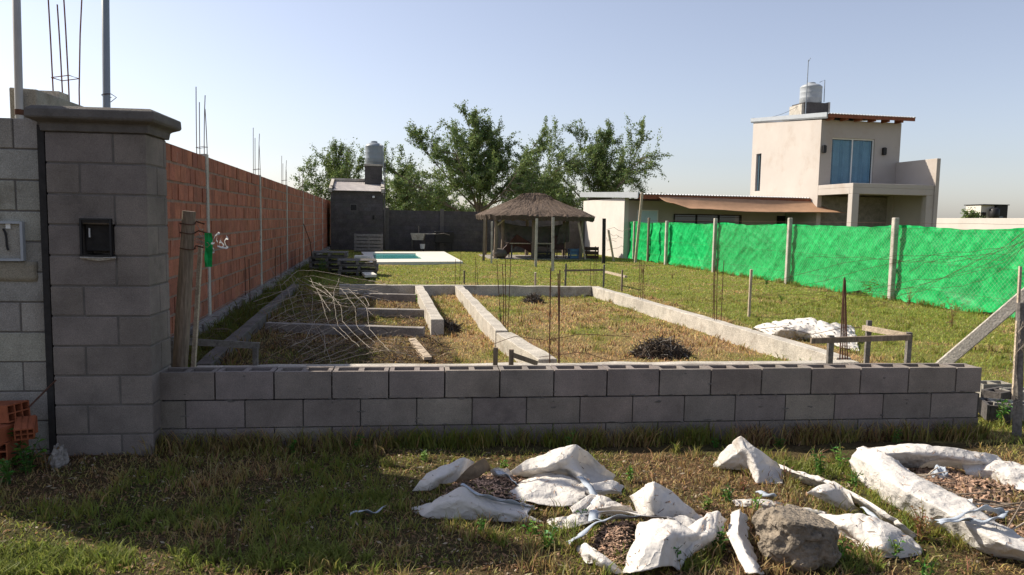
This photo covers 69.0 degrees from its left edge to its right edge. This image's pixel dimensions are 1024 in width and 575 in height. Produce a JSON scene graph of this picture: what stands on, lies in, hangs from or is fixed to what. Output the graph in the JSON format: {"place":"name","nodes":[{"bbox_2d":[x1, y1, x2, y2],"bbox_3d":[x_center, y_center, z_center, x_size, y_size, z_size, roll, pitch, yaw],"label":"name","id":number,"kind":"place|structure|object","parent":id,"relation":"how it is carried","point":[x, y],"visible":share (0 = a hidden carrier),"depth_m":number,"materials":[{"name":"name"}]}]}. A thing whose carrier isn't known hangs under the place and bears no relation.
{"place":"outdoors","nodes":[
{"label":"outdoors","id":0,"kind":"place"},
{"bbox_2d":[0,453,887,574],"bbox_3d":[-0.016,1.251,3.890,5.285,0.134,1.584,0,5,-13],"label":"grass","id":1,"kind":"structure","parent":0,"point":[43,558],"depth_m":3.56,"materials":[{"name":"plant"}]},
{"bbox_2d":[0,249,1023,574],"bbox_3d":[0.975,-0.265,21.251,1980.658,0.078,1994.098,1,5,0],"label":"ground","id":2,"kind":"structure","parent":0,"point":[798,451],"depth_m":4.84,"materials":[{"name":"plant"}]},
{"bbox_2d":[0,458,15,485],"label":"weed plant","id":3,"kind":"object","parent":2,"relation":"on","point":[5,471],"visible":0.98,"depth_m":4.45,"materials":[{"name":"green plant"}]},
{"bbox_2d":[0,440,28,460],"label":"hollow brick","id":4,"kind":"object","parent":2,"relation":"on","point":[6,451],"visible":0.37,"depth_m":4.65,"materials":[{"name":"brick"}]},
{"bbox_2d":[0,416,37,445],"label":"hollow brick","id":5,"kind":"object","parent":4,"relation":"on","point":[4,431],"visible":0.39,"depth_m":4.63,"materials":[{"name":"brick"}]},
{"bbox_2d":[0,400,30,422],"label":"hollow brick","id":6,"kind":"object","parent":5,"relation":"on","point":[11,411],"visible":0.92,"depth_m":4.70,"materials":[{"name":"brick"}]},
{"bbox_2d":[13,415,36,440],"bbox_3d":[-3.064,0.883,4.691,0.108,0.127,0.168,-2,6,-29],"label":"hollow brick","id":7,"kind":"object","parent":5,"relation":"on","point":[25,426],"visible":1,"depth_m":4.66,"materials":[{"name":"brick"}]},
{"bbox_2d":[0,118,56,455],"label":"side wall","id":8,"kind":"structure","parent":2,"relation":"on","point":[26,355],"depth_m":4.90,"materials":[{"name":"concrete"}]},
{"bbox_2d":[12,0,23,118],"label":"metal pole","id":9,"kind":"object","parent":8,"relation":"on","point":[17,59],"visible":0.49,"depth_m":5.36,"materials":[{"name":"metal"}]},
{"bbox_2d":[10,436,46,474],"bbox_3d":[-3.033,1.047,4.663,0.212,0.257,0.156,-3,7,-37],"label":"weed plant","id":10,"kind":"object","parent":2,"relation":"on","point":[24,460],"visible":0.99,"depth_m":4.67,"materials":[{"name":"green plant"}]},
{"bbox_2d":[48,443,68,468],"bbox_3d":[-2.909,1.100,4.776,0.106,0.199,0.090,3,6,22],"label":"plaster lump","id":11,"kind":"object","parent":2,"relation":"on","point":[59,458],"visible":0.94,"depth_m":4.75,"materials":[{"name":"concrete"}]},
{"bbox_2d":[24,105,181,455],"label":"gate pillar","id":12,"kind":"structure","parent":2,"relation":"on","point":[106,174],"depth_m":4.93,"materials":[{"name":"grey concrete"}]},
{"bbox_2d":[101,0,116,107],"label":"metal pole","id":13,"kind":"object","parent":12,"relation":"on","point":[105,12],"visible":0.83,"depth_m":5.55,"materials":[{"name":"grey metal"}]},
{"bbox_2d":[9,0,330,337],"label":"brick wall","id":14,"kind":"structure","parent":2,"relation":"on","point":[256,219],"depth_m":12.69,"materials":[{"name":"brick"}]},
{"bbox_2d":[173,211,213,366],"bbox_3d":[-2.606,0.330,6.061,0.414,1.900,0.173,2,5,9],"label":"wooden post","id":15,"kind":"object","parent":2,"relation":"on","point":[187,248],"visible":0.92,"depth_m":5.99,"materials":[{"name":"brown wood"}]},
{"bbox_2d":[204,233,212,266],"bbox_3d":[-2.419,-0.299,5.941,0.066,0.272,0.030,0,5,-8],"label":"plastic scrap","id":16,"kind":"object","parent":15,"relation":"attached to","point":[208,251],"visible":1,"depth_m":5.94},
{"bbox_2d":[191,245,202,366],"bbox_3d":[-2.655,0.540,6.229,0.173,1.791,0.039,1,5,0],"label":"timber batten","id":17,"kind":"object","parent":2,"relation":"on","point":[196,310],"visible":0.57,"depth_m":6.18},
{"bbox_2d":[170,337,259,366],"bbox_3d":[-2.775,0.753,6.934,0.824,0.623,0.070,-1,6,-21],"label":"batter board","id":18,"kind":"object","parent":2,"relation":"on","point":[254,346],"visible":0.38,"depth_m":6.97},
{"bbox_2d":[188,296,260,358],"bbox_3d":[-4.750,0.478,10.617,1.984,0.321,6.464,0,5,-10],"label":"dry brush","id":19,"kind":"object","parent":2,"relation":"on","point":[218,329],"visible":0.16,"depth_m":10.12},
{"bbox_2d":[188,250,343,366],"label":"grass","id":20,"kind":"structure","parent":2,"relation":"on","point":[230,360],"depth_m":11.99,"materials":[{"name":"plant"}]},
{"bbox_2d":[310,267,346,272],"bbox_3d":[-5.453,-0.536,22.235,1.038,0.150,1.006,0,5,-10],"label":"wooden pallet","id":21,"kind":"object","parent":2,"relation":"on","point":[330,269],"visible":0.3,"depth_m":21.80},
{"bbox_2d":[309,261,346,267],"bbox_3d":[-5.474,-0.691,22.222,1.039,0.149,1.005,0,5,-10],"label":"wooden pallet","id":22,"kind":"object","parent":21,"relation":"on","point":[311,264],"visible":0.58,"depth_m":21.79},
{"bbox_2d":[309,256,347,262],"bbox_3d":[-5.466,-0.845,22.207,1.039,0.148,1.005,0,5,-8],"label":"wooden pallet","id":23,"kind":"object","parent":22,"relation":"on","point":[313,259],"visible":0.66,"depth_m":21.83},
{"bbox_2d":[311,251,348,256],"bbox_3d":[-5.413,-0.998,22.194,1.038,0.150,1.005,0,5,-10],"label":"wooden pallet","id":24,"kind":"object","parent":23,"relation":"on","point":[330,254],"visible":0.94,"depth_m":21.82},
{"bbox_2d":[269,298,421,335],"bbox_3d":[-2.656,0.401,12.096,2.377,0.292,4.066,0,5,-11],"label":"dry brush","id":25,"kind":"object","parent":2,"relation":"on","point":[306,306],"visible":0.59,"depth_m":11.63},
{"bbox_2d":[289,137,403,209],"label":"broadleaf tree","id":26,"kind":"object","parent":2,"relation":"on","point":[335,168],"visible":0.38,"depth_m":49.16,"materials":[{"name":"green plant"}]},
{"bbox_2d":[237,332,459,364],"bbox_3d":[-1.802,0.713,8.756,2.703,0.313,2.241,1,5,0],"label":"dry brush","id":27,"kind":"object","parent":2,"relation":"on","point":[352,347],"visible":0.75,"depth_m":8.78,"materials":[{"name":"plant"}]},
{"bbox_2d":[329,162,385,249],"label":"utility shed","id":28,"kind":"structure","parent":2,"relation":"on","point":[357,206],"depth_m":37.34,"materials":[{"name":"concrete"}]},
{"bbox_2d":[365,141,383,175],"bbox_3d":[-7.205,-6.800,39.292,1.085,1.841,1.033,1,5,0],"label":"water tank","id":29,"kind":"object","parent":28,"relation":"on","point":[374,152],"visible":0.94,"depth_m":38.92,"materials":[{"name":"grey plastic"}]},
{"bbox_2d":[338,269,376,275],"bbox_3d":[-4.393,-0.422,21.182,1.086,0.149,1.004,0,5,-12],"label":"wooden pallet","id":30,"kind":"object","parent":2,"relation":"on","point":[349,274],"visible":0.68,"depth_m":20.73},
{"bbox_2d":[339,264,378,270],"bbox_3d":[-4.339,-0.576,21.169,1.087,0.148,1.005,0,5,-10],"label":"wooden pallet","id":31,"kind":"object","parent":30,"relation":"on","point":[358,268],"visible":0.83,"depth_m":20.77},
{"bbox_2d":[337,258,376,264],"bbox_3d":[-4.399,-0.731,21.155,1.086,0.149,1.004,0,5,-13],"label":"wooden pallet","id":32,"kind":"object","parent":31,"relation":"on","point":[356,260],"visible":1,"depth_m":21.05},
{"bbox_2d":[354,233,382,251],"bbox_3d":[-6.702,-2.095,34.841,1.328,0.847,0.349,0,5,-11],"label":"wooden pallet","id":33,"kind":"object","parent":2,"relation":"on","point":[368,242],"visible":1,"depth_m":34.77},
{"bbox_2d":[361,251,462,264],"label":"swimming pool","id":34,"kind":"structure","parent":2,"relation":"in","point":[417,258],"depth_m":29.69,"materials":[{"name":"liquid"}]},
{"bbox_2d":[409,338,431,359],"bbox_3d":[-1.129,0.741,9.085,0.092,0.048,1.291,0,5,-16],"label":"timber plank","id":35,"kind":"object","parent":2,"relation":"on","point":[421,349],"visible":0.79,"depth_m":8.91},
{"bbox_2d":[410,226,435,250],"bbox_3d":[-4.451,-2.431,37.380,1.230,1.305,0.520,1,5,0],"label":"laundry sink","id":36,"kind":"object","parent":2,"relation":"on","point":[418,236],"visible":0.9,"depth_m":37.17,"materials":[{"name":"concrete"}]},
{"bbox_2d":[383,144,473,210],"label":"broadleaf tree","id":37,"kind":"object","parent":2,"relation":"on","point":[404,173],"visible":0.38,"depth_m":51.18,"materials":[{"name":"green plant"}]},
{"bbox_2d":[385,188,496,211],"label":"broadleaf tree","id":38,"kind":"object","parent":2,"relation":"on","point":[470,209],"visible":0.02,"depth_m":69.19,"materials":[{"name":"green plant"}]},
{"bbox_2d":[435,231,453,246],"bbox_3d":[-3.442,-2.343,37.802,0.965,1.012,0.543,0,5,-7],"label":"grill box","id":39,"kind":"object","parent":2,"relation":"on","point":[444,236],"visible":0.94,"depth_m":37.61,"materials":[{"name":"black metal"}]},
{"bbox_2d":[427,314,464,332],"bbox_3d":[-0.969,0.559,10.924,0.507,0.344,0.494,-3,7,-38],"label":"brush heap","id":40,"kind":"object","parent":2,"relation":"on","point":[453,326],"visible":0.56,"depth_m":10.88,"materials":[{"name":"plant"}]},
{"bbox_2d":[383,208,584,251],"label":"wall","id":41,"kind":"structure","parent":2,"relation":"on","point":[466,227],"depth_m":38.52,"materials":[{"name":"concrete"}]},
{"bbox_2d":[382,99,599,211],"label":"broadleaf tree","id":42,"kind":"object","parent":2,"relation":"on","point":[478,175],"visible":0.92,"depth_m":45.92,"materials":[{"name":"green plant"}]},
{"bbox_2d":[497,254,510,329],"bbox_3d":[-0.125,0.101,10.574,0.207,1.155,0.151,1,5,0],"label":"rebar bundle","id":43,"kind":"object","parent":2,"relation":"on","point":[505,293],"visible":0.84,"depth_m":10.53,"materials":[{"name":"metal"}]},
{"bbox_2d":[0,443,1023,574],"bbox_3d":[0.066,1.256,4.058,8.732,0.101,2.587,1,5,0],"label":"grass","id":44,"kind":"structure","parent":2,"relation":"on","point":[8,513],"depth_m":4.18,"materials":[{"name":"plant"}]},
{"bbox_2d":[0,448,1023,574],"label":"leaf litter","id":45,"kind":"object","parent":2,"relation":"on","point":[382,550],"visible":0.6,"depth_m":4.14,"materials":[{"name":"brown plant"}]},
{"bbox_2d":[493,347,537,366],"bbox_3d":[0.055,0.828,6.881,0.501,0.580,0.132,-2,6,-30],"label":"batter board","id":46,"kind":"object","parent":2,"relation":"on","point":[512,355],"visible":0.52,"depth_m":6.77,"materials":[{"name":"grey wood"}]},
{"bbox_2d":[408,445,644,521],"bbox_3d":[0.071,1.123,4.411,1.334,0.309,0.770,1,5,0],"label":"burst sack","id":47,"kind":"object","parent":2,"relation":"on","point":[592,483],"visible":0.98,"depth_m":4.42,"materials":[{"name":"white plastic"}]},
{"bbox_2d":[196,284,858,368],"bbox_3d":[-0.560,0.493,12.119,6.860,0.379,10.174,0,5,-11],"label":"house foundation","id":48,"kind":"object","parent":2,"relation":"on","point":[496,330],"visible":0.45,"depth_m":10.49,"materials":[{"name":"concrete"}]},
{"bbox_2d":[242,268,435,365],"bbox_3d":[-2.005,0.237,8.460,1.582,0.740,3.386,-2,6,-29],"label":"dry brush","id":49,"kind":"object","parent":48,"relation":"on","point":[347,297],"visible":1,"depth_m":8.54,"materials":[{"name":"plant"}]},
{"bbox_2d":[520,292,546,303],"bbox_3d":[0.430,0.257,14.851,0.507,0.330,0.475,-2,6,-33],"label":"brush heap","id":50,"kind":"object","parent":2,"relation":"on","point":[532,298],"visible":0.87,"depth_m":14.79,"materials":[{"name":"plant"}]},
{"bbox_2d":[476,193,594,259],"bbox_3d":[0.968,-2.700,32.898,5.178,2.961,4.426,0,5,-10],"label":"thatched gazebo","id":51,"kind":"object","parent":2,"relation":"on","point":[527,207],"visible":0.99,"depth_m":31.44,"materials":[{"name":"plant"}]},
{"bbox_2d":[503,234,531,257],"bbox_3d":[0.175,-1.534,31.674,1.810,1.472,0.227,0,5,-11],"label":"covered bench","id":52,"kind":"object","parent":51,"relation":"on","point":[516,238],"visible":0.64,"depth_m":31.64,"materials":[{"name":"wood"}]},
{"bbox_2d":[498,221,560,246],"bbox_3d":[0.791,-2.332,32.733,3.100,1.145,0.170,0,5,-11],"label":"canvas sheet","id":53,"kind":"object","parent":51,"relation":"hanging from","point":[525,233],"visible":0.51,"depth_m":32.70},
{"bbox_2d":[554,236,566,257],"bbox_3d":[2.097,-1.742,32.282,0.460,1.000,0.460,0,5,-11],"label":"garden chair","id":54,"kind":"object","parent":51,"relation":"on","point":[560,246],"visible":0.75,"depth_m":32.43,"materials":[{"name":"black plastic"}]},
{"bbox_2d":[556,221,569,244],"bbox_3d":[2.222,-2.397,32.335,0.610,1.093,0.236,1,5,-5],"label":"fabric drape","id":55,"kind":"object","parent":51,"relation":"hanging from","point":[563,237],"visible":0.98,"depth_m":32.33,"materials":[{"name":"grey fabric"}]},
{"bbox_2d":[534,218,537,266],"bbox_3d":[0.854,-1.529,26.302,0.100,1.812,0.096,1,5,0],"label":"slender post","id":56,"kind":"object","parent":2,"relation":"on","point":[536,239],"visible":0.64,"depth_m":26.25,"materials":[{"name":"wood"}]},
{"bbox_2d":[498,171,579,206],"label":"broadleaf tree","id":57,"kind":"object","parent":2,"relation":"on","point":[568,190],"visible":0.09,"depth_m":59.31,"materials":[{"name":"green plant"}]},
{"bbox_2d":[539,525,557,548],"bbox_3d":[0.180,1.246,3.720,0.102,0.109,0.110,1,5,0],"label":"weed plant","id":58,"kind":"object","parent":2,"relation":"on","point":[550,536],"visible":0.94,"depth_m":3.71,"materials":[{"name":"green plant"}]},
{"bbox_2d":[551,217,554,270],"bbox_3d":[1.330,-1.356,24.228,0.113,1.856,0.096,1,5,0],"label":"slender post","id":59,"kind":"object","parent":2,"relation":"on","point":[552,251],"visible":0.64,"depth_m":24.19,"materials":[{"name":"wood"}]},
{"bbox_2d":[549,268,559,362],"bbox_3d":[0.432,0.388,7.481,0.117,1.157,0.154,1,5,0],"label":"rebar bundle","id":60,"kind":"object","parent":2,"relation":"on","point":[558,276],"visible":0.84,"depth_m":7.51,"materials":[{"name":"metal"}]},
{"bbox_2d":[138,415,998,455],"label":"grass","id":61,"kind":"structure","parent":2,"relation":"on","point":[692,436],"depth_m":5.44,"materials":[{"name":"plant"}]},
{"bbox_2d":[160,363,981,446],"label":"block wall","id":62,"kind":"structure","parent":2,"relation":"on","point":[337,398],"depth_m":5.51,"materials":[{"name":"grey concrete"}]},
{"bbox_2d":[287,250,857,295],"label":"grass","id":63,"kind":"structure","parent":2,"relation":"on","point":[517,263],"depth_m":22.01,"materials":[{"name":"plant"}]},
{"bbox_2d":[564,264,604,286],"bbox_3d":[1.799,-0.244,18.550,1.018,0.678,0.045,1,5,0],"label":"batter board","id":64,"kind":"object","parent":2,"relation":"on","point":[566,270],"visible":0.76,"depth_m":18.52,"materials":[{"name":"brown wood"}]},
{"bbox_2d":[583,246,598,258],"bbox_3d":[3.440,-1.508,32.445,0.564,0.550,0.444,0,5,-11],"label":"storage crate","id":65,"kind":"object","parent":2,"relation":"on","point":[592,254],"visible":0.77,"depth_m":32.25,"materials":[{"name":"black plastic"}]},
{"bbox_2d":[525,113,672,210],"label":"broadleaf tree","id":66,"kind":"object","parent":2,"relation":"on","point":[603,174],"visible":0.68,"depth_m":49.18,"materials":[{"name":"green plant"}]},
{"bbox_2d":[602,218,605,263],"bbox_3d":[3.566,-1.745,28.942,0.164,1.866,0.136,1,5,0],"label":"slender post","id":67,"kind":"object","parent":2,"relation":"on","point":[603,238],"visible":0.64,"depth_m":28.87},
{"bbox_2d":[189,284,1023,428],"bbox_3d":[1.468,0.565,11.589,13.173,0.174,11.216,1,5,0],"label":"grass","id":68,"kind":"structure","parent":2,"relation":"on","point":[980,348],"depth_m":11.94,"materials":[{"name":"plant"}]},
{"bbox_2d":[547,481,726,573],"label":"burst sack","id":69,"kind":"object","parent":2,"relation":"on","point":[676,522],"visible":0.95,"depth_m":3.69,"materials":[{"name":"white plastic"}]},
{"bbox_2d":[634,192,643,262],"bbox_3d":[5.111,-2.294,30.108,0.297,3.094,0.101,1,5,0],"label":"slender post","id":70,"kind":"object","parent":2,"relation":"on","point":[638,227],"visible":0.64,"depth_m":30.06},
{"bbox_2d":[626,332,696,359],"bbox_3d":[1.820,0.745,9.137,0.860,0.416,0.682,1,5,0],"label":"brush heap","id":71,"kind":"object","parent":2,"relation":"on","point":[661,347],"visible":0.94,"depth_m":9.03,"materials":[{"name":"plant"}]},
{"bbox_2d":[713,260,723,319],"bbox_3d":[3.038,0.137,10.984,0.178,1.119,0.151,1,5,0],"label":"rebar bundle","id":72,"kind":"object","parent":2,"relation":"on","point":[714,291],"visible":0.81,"depth_m":11.01,"materials":[{"name":"metal"}]},
{"bbox_2d":[711,524,728,551],"bbox_3d":[1.008,1.244,3.689,0.119,0.130,0.119,1,5,0],"label":"weed plant","id":73,"kind":"object","parent":2,"relation":"on","point":[721,537],"visible":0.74,"depth_m":3.68,"materials":[{"name":"green plant"}]},
{"bbox_2d":[728,510,764,574],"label":"burst sack","id":74,"kind":"object","parent":2,"relation":"on","point":[741,544],"visible":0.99,"depth_m":3.60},
{"bbox_2d":[712,436,782,484],"bbox_3d":[1.503,1.081,4.770,0.454,0.260,0.244,3,6,22],"label":"burst sack","id":75,"kind":"object","parent":2,"relation":"on","point":[743,452],"visible":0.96,"depth_m":4.75,"materials":[{"name":"fabric"}]},
{"bbox_2d":[747,269,752,316],"bbox_3d":[4.241,0.143,13.283,0.044,0.940,0.053,1,5,0],"label":"wooden stake","id":76,"kind":"object","parent":2,"relation":"on","point":[750,292],"visible":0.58,"depth_m":13.26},
{"bbox_2d":[580,102,940,258],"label":"neighbour house","id":77,"kind":"structure","parent":2,"relation":"on","point":[818,154],"depth_m":32.88,"materials":[{"name":"paint"}]},
{"bbox_2d":[637,210,658,222],"bbox_3d":[6.097,-2.394,33.597,0.977,2.200,0.038,0,5,-11],"label":"window","id":78,"kind":"structure","parent":77,"relation":"in","point":[652,214],"depth_m":33.53,"materials":[{"name":"grey glass"}]},
{"bbox_2d":[674,214,741,223],"bbox_3d":[8.934,-2.788,34.058,3.321,1.100,0.110,0,5,-11],"label":"window","id":79,"kind":"structure","parent":77,"relation":"in","point":[678,218],"depth_m":34.04,"materials":[{"name":"black glass"}]},
{"bbox_2d":[658,196,845,212],"bbox_3d":[10.214,-3.511,31.783,8.168,0.595,1.076,0,5,-8],"label":"awning","id":80,"kind":"object","parent":77,"relation":"attached to","point":[749,205],"visible":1,"depth_m":31.82,"materials":[{"name":"beige fabric"}]},
{"bbox_2d":[799,80,824,102],"bbox_3d":[14.211,-9.286,35.422,1.014,1.125,1.014,-2,6,-32],"label":"water tank","id":81,"kind":"object","parent":77,"relation":"on","point":[814,91],"visible":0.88,"depth_m":35.02,"materials":[{"name":"grey plastic"}]},
{"bbox_2d":[830,138,873,183],"bbox_3d":[14.790,-5.450,32.558,2.056,2.057,0.130,0,5,-11],"label":"window","id":82,"kind":"structure","parent":77,"relation":"in","point":[850,160],"depth_m":32.58,"materials":[{"name":"blue glass"}]},
{"bbox_2d":[751,504,841,571],"bbox_3d":[1.391,1.242,3.624,0.404,0.325,0.315,1,5,0],"label":"cement lump","id":83,"kind":"object","parent":2,"relation":"on","point":[795,533],"visible":0.91,"depth_m":3.52,"materials":[{"name":"concrete"}]},
{"bbox_2d":[754,318,858,350],"bbox_3d":[4.170,0.600,10.737,1.609,0.298,1.450,4,6,28],"label":"white sack","id":84,"kind":"object","parent":2,"relation":"on","point":[811,326],"visible":0.74,"depth_m":10.61,"materials":[{"name":"plastic"}]},
{"bbox_2d":[811,446,826,476],"bbox_3d":[2.006,1.143,4.875,0.133,0.198,0.102,-3,7,-40],"label":"weed plant","id":85,"kind":"object","parent":2,"relation":"on","point":[819,467],"visible":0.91,"depth_m":4.87,"materials":[{"name":"green plant"}]},
{"bbox_2d":[628,218,1023,319],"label":"sheeted fence","id":86,"kind":"object","parent":2,"relation":"on","point":[785,251],"visible":0.91,"depth_m":17.62,"materials":[{"name":"fabric"}]},
{"bbox_2d":[732,465,921,557],"bbox_3d":[1.838,1.220,4.256,0.814,0.164,1.036,-4,7,-45],"label":"burst sack","id":87,"kind":"object","parent":2,"relation":"on","point":[872,529],"visible":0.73,"depth_m":3.93,"materials":[{"name":"white plastic"}]},
{"bbox_2d":[656,261,1015,319],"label":"grass","id":88,"kind":"structure","parent":2,"relation":"on","point":[927,305],"depth_m":18.75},
{"bbox_2d":[829,443,849,466],"bbox_3d":[2.223,1.143,5.031,0.125,0.174,0.112,1,5,0],"label":"weed plant","id":89,"kind":"object","parent":2,"relation":"on","point":[837,455],"visible":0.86,"depth_m":5.04,"materials":[{"name":"green plant"}]},
{"bbox_2d":[839,277,849,359],"bbox_3d":[3.563,0.432,7.942,0.112,1.097,0.244,3,6,22],"label":"rebar bundle","id":90,"kind":"object","parent":2,"relation":"on","point":[843,333],"visible":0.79,"depth_m":7.87,"materials":[{"name":"metal"}]},
{"bbox_2d":[837,534,854,560],"bbox_3d":[1.623,1.281,3.668,0.089,0.128,0.096,-1,6,-22],"label":"weed plant","id":91,"kind":"object","parent":2,"relation":"on","point":[841,549],"visible":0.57,"depth_m":3.66,"materials":[{"name":"green plant"}]},
{"bbox_2d":[810,320,912,363],"bbox_3d":[3.276,0.744,7.314,1.046,0.784,0.551,0,5,-7],"label":"batter board","id":92,"kind":"object","parent":2,"relation":"on","point":[868,338],"visible":0.67,"depth_m":7.05,"materials":[{"name":"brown wood"}]},
{"bbox_2d":[905,497,942,541],"bbox_3d":[2.138,1.222,3.901,0.180,0.221,0.175,1,5,0],"label":"grass tuft","id":93,"kind":"object","parent":2,"relation":"on","point":[920,525],"visible":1,"depth_m":3.90,"materials":[{"name":"brown plant"}]},
{"bbox_2d":[914,555,938,574],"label":"weed plant","id":94,"kind":"object","parent":2,"relation":"on","point":[924,571],"visible":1,"depth_m":3.53,"materials":[{"name":"green plant"}]},
{"bbox_2d":[849,443,1023,561],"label":"burst sack","id":95,"kind":"object","parent":2,"relation":"on","point":[888,473],"visible":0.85,"depth_m":4.45,"materials":[{"name":"white plastic"}]},
{"bbox_2d":[931,465,947,479],"bbox_3d":[2.756,1.218,4.801,0.115,0.149,0.120,1,5,0],"label":"fabric knot","id":96,"kind":"object","parent":95,"relation":"in","point":[940,469],"visible":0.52,"depth_m":4.78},
{"bbox_2d":[939,296,967,326],"bbox_3d":[7.248,0.385,12.362,0.385,0.522,0.511,1,5,0],"label":"weed plant","id":97,"kind":"object","parent":2,"relation":"on","point":[951,321],"visible":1,"depth_m":12.29,"materials":[{"name":"green plant"}]},
{"bbox_2d":[960,207,984,217],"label":"broadleaf tree","id":98,"kind":"object","parent":2,"relation":"on","point":[972,214],"visible":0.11,"depth_m":59.45,"materials":[{"name":"green plant"}]},
{"bbox_2d":[936,287,1023,362],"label":"concrete strut","id":99,"kind":"object","parent":2,"relation":"on","point":[982,330],"visible":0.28,"depth_m":6.42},
{"bbox_2d":[952,415,1023,463],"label":"grass","id":100,"kind":"structure","parent":2,"relation":"on","point":[1020,439],"depth_m":5.66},
{"bbox_2d":[978,397,1010,423],"bbox_3d":[4.170,1.058,6.444,0.176,0.144,0.327,3,6,21],"label":"loose block","id":101,"kind":"object","parent":2,"relation":"on","point":[987,410],"depth_m":6.32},
{"bbox_2d":[981,386,1011,399],"bbox_3d":[4.545,1.019,6.939,0.326,0.144,0.177,-2,6,-29],"label":"loose block","id":102,"kind":"object","parent":101,"relation":"on","point":[996,392],"depth_m":6.86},
{"bbox_2d":[976,380,1011,396],"bbox_3d":[4.672,0.993,7.256,0.323,0.145,0.178,0,5,-6],"label":"loose block","id":103,"kind":"object","parent":102,"relation":"on","point":[985,384],"depth_m":7.19,"materials":[{"name":"concrete"}]},
{"bbox_2d":[994,399,1012,421],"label":"weed plant","id":104,"kind":"object","parent":2,"relation":"on","point":[1002,410],"visible":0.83,"depth_m":6.23,"materials":[{"name":"green plant"}]},
{"bbox_2d":[988,398,1023,420],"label":"loose block","id":105,"kind":"object","parent":2,"relation":"on","point":[993,400],"depth_m":6.41,"materials":[{"name":"concrete"}]},
{"bbox_2d":[1010,266,1023,435],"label":"boundary post","id":106,"kind":"object","parent":2,"relation":"on","point":[1017,380],"visible":0.97,"depth_m":5.79,"materials":[{"name":"concrete"}]},
{"bbox_2d":[0,0,1023,217],"label":"sky","id":107,"kind":"structure","parent":0,"point":[302,74],"materials":[{"name":"blue"}]},
{"bbox_2d":[189,327,1023,429],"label":"grass","id":108,"kind":"structure","parent":0,"point":[990,356],"depth_m":9.41,"materials":[{"name":"plant"}]},
{"bbox_2d":[218,286,1014,343],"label":"grass","id":109,"kind":"structure","parent":0,"point":[663,321],"depth_m":13.39,"materials":[{"name":"plant"}]},
{"bbox_2d":[751,231,1023,321],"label":"barbed wires","id":110,"kind":"object","parent":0,"point":[909,271],"visible":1,"depth_m":6.68,"materials":[{"name":"metal"}]},
{"bbox_2d":[936,218,1023,229],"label":"boundary wall","id":111,"kind":"structure","parent":0,"point":[991,223],"depth_m":36.58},
{"bbox_2d":[964,204,1007,217],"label":"building","id":112,"kind":"structure","parent":0,"point":[994,210],"depth_m":89.19,"materials":[{"name":"white paint"}]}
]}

